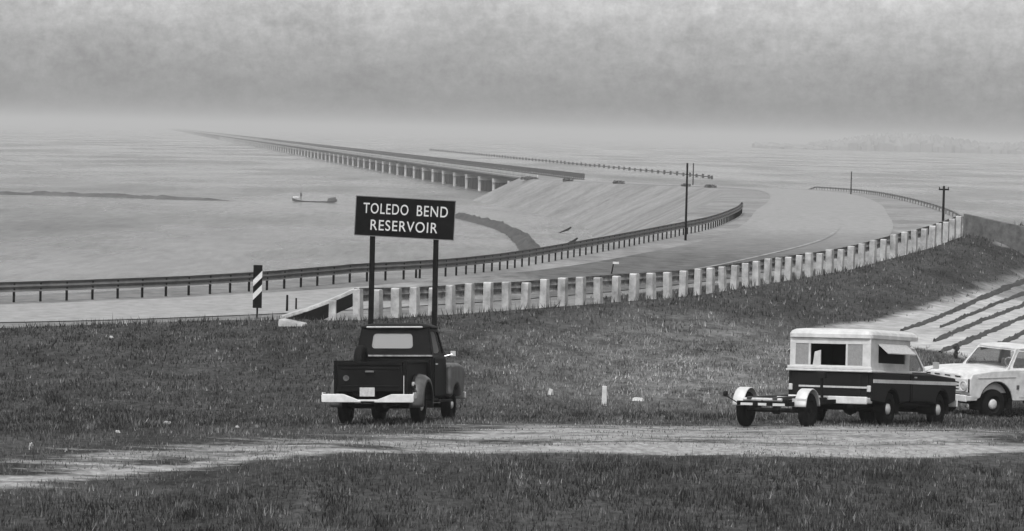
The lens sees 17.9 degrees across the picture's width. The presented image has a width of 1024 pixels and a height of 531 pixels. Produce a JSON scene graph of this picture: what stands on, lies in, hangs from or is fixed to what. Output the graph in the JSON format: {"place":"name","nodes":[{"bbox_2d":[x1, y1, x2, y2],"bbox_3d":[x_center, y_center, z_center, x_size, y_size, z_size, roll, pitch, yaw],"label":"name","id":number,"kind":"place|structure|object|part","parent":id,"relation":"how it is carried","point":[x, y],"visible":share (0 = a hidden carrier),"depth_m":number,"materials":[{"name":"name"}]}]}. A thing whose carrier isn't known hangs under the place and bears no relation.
{"place":"outdoors","nodes":[
{"label":"outdoors","id":0,"kind":"place"},
{"bbox_2d":[0,191,228,200],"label":"mud bank","id":1,"kind":"structure","parent":0,"point":[113,195],"depth_m":547.58,"materials":[{"name":"grey soil"}]},
{"bbox_2d":[0,179,892,321],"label":"road","id":2,"kind":"structure","parent":0,"point":[781,219],"depth_m":148.32,"materials":[{"name":"grey asphalt"}]},
{"bbox_2d":[697,228,838,268],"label":"lane line","id":3,"kind":"object","parent":2,"relation":"on","point":[833,232],"visible":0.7,"depth_m":159.40,"materials":[{"name":"paint"}]},
{"bbox_2d":[0,178,1023,530],"bbox_3d":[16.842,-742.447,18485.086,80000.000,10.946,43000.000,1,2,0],"label":"ground","id":4,"kind":"structure","parent":0,"point":[596,208],"depth_m":80.76,"materials":[{"name":"soil"}]},
{"bbox_2d":[253,265,262,318],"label":"hazard marker","id":5,"kind":"object","parent":4,"relation":"on","point":[257,286],"visible":0.91,"depth_m":107.39,"materials":[{"name":"paint"}]},
{"bbox_2d":[286,295,287,310],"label":"marker stake","id":6,"kind":"object","parent":4,"relation":"on","point":[286,302],"visible":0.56,"depth_m":111.21,"materials":[{"name":"black wood"}]},
{"bbox_2d":[278,318,305,325],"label":"concrete slab","id":7,"kind":"structure","parent":4,"relation":"on","point":[286,322],"depth_m":98.18,"materials":[{"name":"white concrete"}]},
{"bbox_2d":[0,202,742,301],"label":"guardrail","id":8,"kind":"object","parent":4,"relation":"on","point":[210,279],"visible":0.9,"depth_m":127.64,"materials":[{"name":"metal"}]},
{"bbox_2d":[169,128,584,190],"bbox_3d":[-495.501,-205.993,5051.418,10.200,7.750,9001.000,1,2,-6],"label":"lake bridge","id":9,"kind":"structure","parent":4,"relation":"on","point":[454,172],"depth_m":878.30,"materials":[{"name":"concrete"}]},
{"bbox_2d":[321,323,465,422],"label":"pickup truck","id":10,"kind":"object","parent":4,"relation":"on","point":[396,366],"visible":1,"depth_m":67.09,"materials":[{"name":"paint"}]},
{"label":"rear window","id":11,"kind":"part","parent":10,"relation":"part of","materials":[{"name":"grey glass"}]},
{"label":"door","id":12,"kind":"part","parent":10,"relation":"part of","materials":[{"name":"paint"}]},
{"bbox_2d":[354,195,455,325],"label":"lake sign","id":13,"kind":"object","parent":4,"relation":"on","point":[413,218],"visible":0.99,"depth_m":92.00,"materials":[{"name":"metal"}]},
{"bbox_2d":[455,212,539,250],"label":"rock dike","id":14,"kind":"structure","parent":4,"relation":"on","point":[522,240],"depth_m":397.78,"materials":[{"name":"grey stone"}]},
{"bbox_2d":[0,222,1023,530],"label":"grass","id":15,"kind":"structure","parent":4,"relation":"on","point":[80,418],"depth_m":61.26,"materials":[{"name":"grey plant"}]},
{"bbox_2d":[520,176,537,179],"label":"car","id":16,"kind":"object","parent":4,"relation":"on","point":[526,178],"visible":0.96,"depth_m":573.47,"materials":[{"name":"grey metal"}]},
{"bbox_2d":[563,177,572,181],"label":"car","id":17,"kind":"object","parent":4,"relation":"on","point":[567,179],"visible":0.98,"depth_m":533.52,"materials":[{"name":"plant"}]},
{"bbox_2d":[601,386,606,404],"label":"white stake","id":18,"kind":"object","parent":4,"relation":"on","point":[604,394],"visible":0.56,"depth_m":78.73,"materials":[{"name":"paint"}]},
{"bbox_2d":[612,180,624,183],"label":"car","id":19,"kind":"object","parent":4,"relation":"on","point":[618,182],"visible":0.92,"depth_m":488.94,"materials":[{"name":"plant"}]},
{"bbox_2d":[280,215,961,319],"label":"guard fence","id":20,"kind":"object","parent":4,"relation":"on","point":[469,292],"visible":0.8,"depth_m":117.21,"materials":[{"name":"concrete"}]},
{"bbox_2d":[632,397,643,400],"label":"paper scrap","id":21,"kind":"object","parent":4,"relation":"on","point":[637,398],"visible":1,"depth_m":80.55,"materials":[{"name":"white paper"}]},
{"bbox_2d":[655,409,665,415],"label":"weed bush","id":22,"kind":"object","parent":4,"relation":"on","point":[659,412],"visible":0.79,"depth_m":74.04,"materials":[{"name":"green plant"}]},
{"bbox_2d":[684,163,687,240],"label":"utility pole","id":23,"kind":"object","parent":4,"relation":"on","point":[685,233],"visible":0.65,"depth_m":167.37,"materials":[{"name":"black wood"}]},
{"bbox_2d":[704,184,716,187],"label":"car","id":24,"kind":"object","parent":4,"relation":"on","point":[709,186],"visible":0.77,"depth_m":399.35,"materials":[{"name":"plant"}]},
{"bbox_2d":[723,372,835,426],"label":"trailer","id":25,"kind":"object","parent":4,"relation":"on","point":[748,402],"visible":0.98,"depth_m":66.18,"materials":[{"name":"white metal"}]},
{"bbox_2d":[850,171,851,193],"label":"utility pole","id":26,"kind":"object","parent":4,"relation":"on","point":[851,184],"visible":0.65,"depth_m":329.87,"materials":[{"name":"grey wood"}]},
{"bbox_2d":[786,328,957,425],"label":"camper truck","id":27,"kind":"object","parent":4,"relation":"on","point":[882,376],"visible":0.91,"depth_m":69.28,"materials":[{"name":"paint"}]},
{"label":"side window","id":28,"kind":"part","parent":27,"relation":"part of","materials":[{"name":"grey glass"}]},
{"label":"door","id":29,"kind":"part","parent":27,"relation":"part of","materials":[{"name":"paint"}]},
{"bbox_2d":[810,186,962,222],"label":"guardrail","id":30,"kind":"object","parent":4,"relation":"on","point":[930,204],"visible":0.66,"depth_m":279.54,"materials":[{"name":"grey metal"}]},
{"bbox_2d":[752,132,1023,153],"bbox_3d":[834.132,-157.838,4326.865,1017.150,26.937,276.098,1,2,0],"label":"wood","id":31,"kind":"object","parent":4,"relation":"on","point":[904,142],"visible":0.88,"depth_m":4197.68,"materials":[{"name":"grey plant"}]},
{"bbox_2d":[939,186,948,236],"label":"utility pole","id":32,"kind":"object","parent":4,"relation":"on","point":[943,203],"visible":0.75,"depth_m":161.94,"materials":[{"name":"black wood"}]},
{"bbox_2d":[952,343,959,358],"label":"weed bush","id":33,"kind":"object","parent":4,"relation":"on","point":[956,348],"visible":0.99,"depth_m":98.85,"materials":[{"name":"plant"}]},
{"bbox_2d":[900,279,1023,330],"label":"furrow ridge","id":34,"kind":"structure","parent":4,"relation":"on","point":[1020,282],"depth_m":128.89,"materials":[{"name":"soil"}]},
{"bbox_2d":[924,342,1023,416],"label":"pickup truck","id":35,"kind":"object","parent":4,"relation":"on","point":[988,378],"visible":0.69,"depth_m":78.00,"materials":[{"name":"white paint"}]},
{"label":"side window","id":36,"kind":"part","parent":35,"relation":"part of","materials":[{"name":"glass"}]},
{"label":"side window","id":37,"kind":"part","parent":35,"relation":"part of","materials":[{"name":"grey glass"}]},
{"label":"door","id":38,"kind":"part","parent":35,"relation":"part of","materials":[{"name":"white paint"}]},
{"bbox_2d":[933,301,1023,341],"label":"furrow ridge","id":39,"kind":"structure","parent":4,"relation":"on","point":[965,327],"depth_m":117.96,"materials":[{"name":"soil"}]},
{"bbox_2d":[940,315,1023,351],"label":"furrow ridge","id":40,"kind":"structure","parent":4,"relation":"on","point":[970,339],"depth_m":111.08,"materials":[{"name":"soil"}]},
{"bbox_2d":[940,291,1023,327],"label":"furrow ridge","id":41,"kind":"structure","parent":4,"relation":"on","point":[990,305],"depth_m":127.57,"materials":[{"name":"soil"}]},
{"bbox_2d":[963,214,1023,254],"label":"wall","id":42,"kind":"structure","parent":4,"relation":"on","point":[1009,235],"depth_m":152.51,"materials":[{"name":"grey concrete"}]},
{"bbox_2d":[998,330,1023,341],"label":"furrow ridge","id":43,"kind":"structure","parent":4,"relation":"on","point":[1014,337],"depth_m":109.79,"materials":[{"name":"soil"}]},
{"bbox_2d":[0,123,1023,295],"bbox_3d":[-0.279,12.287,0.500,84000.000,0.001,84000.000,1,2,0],"label":"water","id":44,"kind":"structure","parent":0,"point":[260,217],"depth_m":737.71,"materials":[{"name":"grey liquid"}]},
{"bbox_2d":[292,196,336,201],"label":"fishing boat","id":45,"kind":"object","parent":44,"relation":"on","point":[333,199],"visible":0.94,"depth_m":545.86,"materials":[{"name":"paint"}]},
{"bbox_2d":[429,149,712,178],"bbox_3d":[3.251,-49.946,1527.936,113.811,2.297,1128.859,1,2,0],"label":"pile row","id":46,"kind":"object","parent":44,"relation":"in","point":[613,167],"visible":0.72,"depth_m":1298.08,"materials":[{"name":"grey concrete"}]},
{"bbox_2d":[0,0,1023,143],"label":"sky","id":47,"kind":"structure","parent":0,"point":[792,70],"materials":[{"name":"grey"}]}
]}

